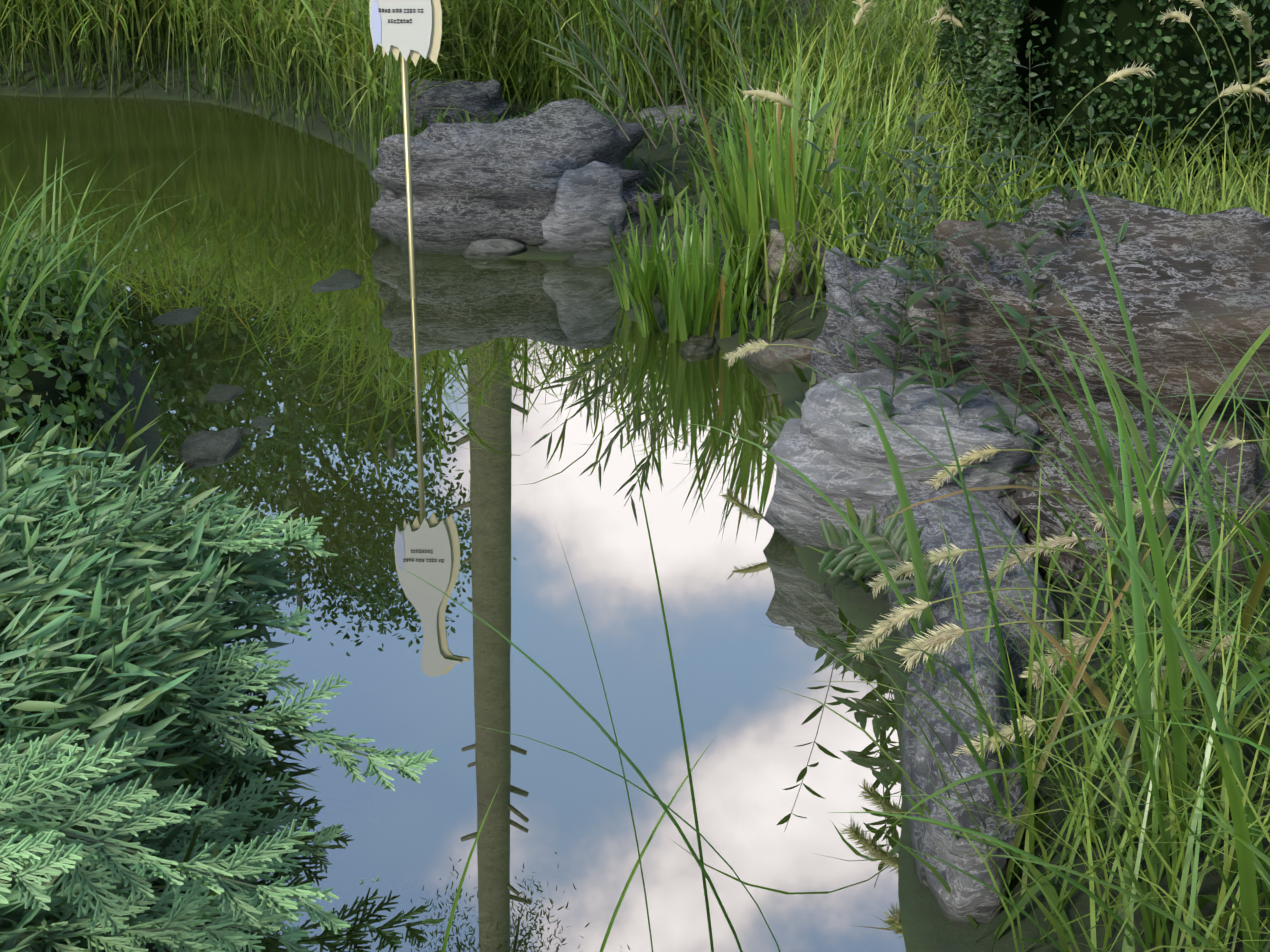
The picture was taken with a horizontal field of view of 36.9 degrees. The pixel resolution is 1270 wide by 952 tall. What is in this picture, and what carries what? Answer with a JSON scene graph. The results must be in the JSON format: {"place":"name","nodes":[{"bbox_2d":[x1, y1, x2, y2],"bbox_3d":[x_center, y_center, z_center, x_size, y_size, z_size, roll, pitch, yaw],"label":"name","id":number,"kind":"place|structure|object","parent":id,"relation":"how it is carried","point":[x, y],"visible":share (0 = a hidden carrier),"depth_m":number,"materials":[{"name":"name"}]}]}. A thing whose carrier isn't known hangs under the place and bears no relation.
{"place":"outdoors","nodes":[
{"label":"outdoors","id":0,"kind":"place"},
{"bbox_2d":[0,0,821,184],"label":"reed bank","id":1,"kind":"structure","parent":0,"point":[337,16],"depth_m":9.98,"materials":[{"name":"green plant"}]},
{"bbox_2d":[0,95,905,951],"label":"pond water","id":2,"kind":"structure","parent":0,"point":[458,431],"depth_m":4.45,"materials":[{"name":"green liquid"}]},
{"bbox_2d":[152,307,201,324],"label":"stone","id":3,"kind":"object","parent":2,"relation":"in","point":[179,316],"visible":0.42,"depth_m":6.56,"materials":[{"name":"grey stone"}]},
{"bbox_2d":[178,427,242,466],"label":"stone","id":4,"kind":"object","parent":2,"relation":"in","point":[202,448],"visible":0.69,"depth_m":5.24,"materials":[{"name":"grey stone"}]},
{"bbox_2d":[0,414,439,951],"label":"juniper","id":5,"kind":"object","parent":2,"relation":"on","point":[153,629],"depth_m":3.18,"materials":[{"name":"green plant"}]},
{"bbox_2d":[206,383,244,401],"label":"stone","id":6,"kind":"object","parent":2,"relation":"in","point":[219,392],"visible":0.5,"depth_m":5.73,"materials":[{"name":"grey stone"}]},
{"bbox_2d":[242,416,272,433],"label":"stone","id":7,"kind":"object","parent":2,"relation":"in","point":[262,423],"visible":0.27,"depth_m":5.46,"materials":[{"name":"grey stone"}]},
{"bbox_2d":[311,269,362,291],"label":"stone","id":8,"kind":"object","parent":2,"relation":"in","point":[343,279],"visible":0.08,"depth_m":7.00,"materials":[{"name":"grey stone"}]},
{"bbox_2d":[369,0,441,297],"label":"sign","id":9,"kind":"object","parent":2,"relation":"in","point":[405,29],"visible":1,"depth_m":6.48,"materials":[{"name":"grey"}]},
{"bbox_2d":[391,78,513,134],"bbox_3d":[-0.879,-1.756,9.349,0.606,0.378,0.444,5,21,12],"label":"rock","id":10,"kind":"object","parent":2,"relation":"on","point":[487,95],"visible":0.38,"depth_m":9.21,"materials":[{"name":"grey stone"}]},
{"bbox_2d":[461,239,524,258],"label":"rock","id":11,"kind":"object","parent":2,"relation":"on","point":[492,249],"visible":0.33,"depth_m":7.38,"materials":[{"name":"grey stone"}]},
{"bbox_2d":[564,249,617,267],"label":"rock","id":12,"kind":"object","parent":2,"relation":"in","point":[586,259],"visible":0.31,"depth_m":7.27,"materials":[{"name":"grey stone"}]},
{"bbox_2d":[563,46,634,87],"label":"grass","id":13,"kind":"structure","parent":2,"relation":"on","point":[588,64],"depth_m":10.10,"materials":[{"name":"green plant"}]},
{"bbox_2d":[639,105,706,128],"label":"rock","id":14,"kind":"object","parent":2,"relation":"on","point":[658,112],"visible":0.06,"depth_m":8.80,"materials":[{"name":"grey stone"}]},
{"bbox_2d":[679,332,719,356],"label":"rock","id":15,"kind":"object","parent":2,"relation":"in","point":[704,345],"visible":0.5,"depth_m":6.16,"materials":[{"name":"grey stone"}]},
{"bbox_2d":[530,0,945,625],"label":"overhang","id":16,"kind":"object","parent":2,"relation":"on","point":[862,562],"depth_m":7.49,"materials":[{"name":"green plant"}]},
{"bbox_2d":[604,29,897,398],"bbox_3d":[0.367,-0.821,5.989,0.992,1.009,1.723,1,20,2],"label":"grass clump","id":17,"kind":"object","parent":2,"relation":"on","point":[692,280],"visible":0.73,"depth_m":6.36,"materials":[{"name":"green plant"}]},
{"bbox_2d":[743,338,813,374],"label":"rock","id":18,"kind":"object","parent":2,"relation":"on","point":[768,361],"visible":0.44,"depth_m":5.93,"materials":[{"name":"grey stone"}]},
{"bbox_2d":[764,368,1038,547],"bbox_3d":[0.692,-0.030,4.705,0.705,0.432,0.684,5,21,12],"label":"pale rock","id":19,"kind":"object","parent":2,"relation":"in","point":[826,445],"visible":0.56,"depth_m":4.52,"materials":[{"name":"grey stone"}]},
{"bbox_2d":[875,482,1061,689],"bbox_3d":[0.710,0.201,4.282,0.329,0.265,1.246,-1,20,-3],"label":"slab rock","id":20,"kind":"object","parent":2,"relation":"in","point":[958,530],"visible":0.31,"depth_m":4.02,"materials":[{"name":"grey stone"}]},
{"bbox_2d":[1011,401,1269,600],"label":"rock","id":21,"kind":"object","parent":2,"relation":"in","point":[1252,474],"visible":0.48,"depth_m":4.18,"materials":[{"name":"grey stone"}]},
{"bbox_2d":[0,0,1269,951],"bbox_3d":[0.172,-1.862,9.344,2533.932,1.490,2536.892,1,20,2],"label":"ground","id":22,"kind":"structure","parent":0,"point":[927,927],"depth_m":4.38,"materials":[{"name":"green plant"}]},
{"bbox_2d":[0,280,96,460],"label":"shrub","id":23,"kind":"object","parent":22,"relation":"on","point":[42,385],"visible":0.06,"depth_m":5.10,"materials":[{"name":"green plant"}]},
{"bbox_2d":[0,130,205,488],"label":"bank leaves","id":24,"kind":"object","parent":23,"relation":"on","point":[43,270],"visible":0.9,"depth_m":5.49,"materials":[{"name":"green plant"}]},
{"bbox_2d":[370,99,674,254],"bbox_3d":[-0.475,-1.189,7.690,1.268,0.610,0.818,-1,20,-4],"label":"rock","id":25,"kind":"object","parent":22,"relation":"on","point":[473,181],"visible":0.6,"depth_m":7.42,"materials":[{"name":"grey stone"}]},
{"bbox_2d":[375,189,399,239],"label":"rock","id":26,"kind":"object","parent":25,"relation":"on","point":[388,196],"visible":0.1,"depth_m":7.64,"materials":[{"name":"grey stone"}]},
{"bbox_2d":[537,161,626,252],"bbox_3d":[-0.223,-1.038,7.481,0.379,0.421,0.339,-10,22,-25],"label":"rock","id":27,"kind":"object","parent":25,"relation":"on","point":[585,194],"visible":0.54,"depth_m":7.35,"materials":[{"name":"grey stone"}]},
{"bbox_2d":[0,0,1173,469],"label":"leafy weeds","id":28,"kind":"object","parent":22,"relation":"on","point":[910,232],"visible":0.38,"depth_m":4.87,"materials":[{"name":"green plant"}]},
{"bbox_2d":[734,0,823,56],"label":"grass","id":29,"kind":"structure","parent":22,"relation":"on","point":[806,10],"depth_m":10.83,"materials":[{"name":"green plant"}]},
{"bbox_2d":[739,218,825,302],"bbox_3d":[0.509,-0.680,6.536,0.294,0.411,0.397,-5,21,-14],"label":"rock","id":30,"kind":"object","parent":22,"relation":"on","point":[775,253],"visible":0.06,"depth_m":6.36,"materials":[{"name":"grey stone"}]},
{"bbox_2d":[821,582,831,601],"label":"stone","id":31,"kind":"object","parent":22,"relation":"on","point":[826,590],"visible":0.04,"depth_m":4.33,"materials":[{"name":"grey stone"}]},
{"bbox_2d":[390,120,1269,951],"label":"grass","id":32,"kind":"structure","parent":22,"relation":"on","point":[1136,580],"depth_m":3.02,"materials":[{"name":"green plant"}]},
{"bbox_2d":[809,246,927,382],"bbox_3d":[0.793,-0.333,5.384,0.590,0.578,0.602,-3,20,-9],"label":"rock","id":33,"kind":"object","parent":22,"relation":"on","point":[838,324],"visible":0.17,"depth_m":5.22,"materials":[{"name":"grey stone"}]},
{"bbox_2d":[901,607,1024,924],"bbox_3d":[0.590,0.498,3.455,0.208,0.268,1.028,3,20,7],"label":"rock","id":34,"kind":"object","parent":22,"relation":"on","point":[978,902],"visible":0.54,"depth_m":3.21,"materials":[{"name":"grey stone"}]},
{"bbox_2d":[722,0,1269,761],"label":"foxtail heads","id":35,"kind":"object","parent":22,"relation":"on","point":[934,642],"visible":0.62,"depth_m":3.77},
{"bbox_2d":[769,0,1269,724],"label":"foxtail stems","id":36,"kind":"object","parent":22,"relation":"on","point":[1043,452],"visible":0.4,"depth_m":6.10,"materials":[{"name":"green plant"}]},
{"bbox_2d":[902,186,1269,470],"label":"rock","id":37,"kind":"object","parent":22,"relation":"on","point":[1193,265],"visible":0.48,"depth_m":4.82,"materials":[{"name":"grey stone"}]},
{"bbox_2d":[930,0,1269,185],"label":"hedge","id":38,"kind":"object","parent":22,"relation":"on","point":[1126,12],"depth_m":7.17,"materials":[{"name":"green plant"}]}
]}

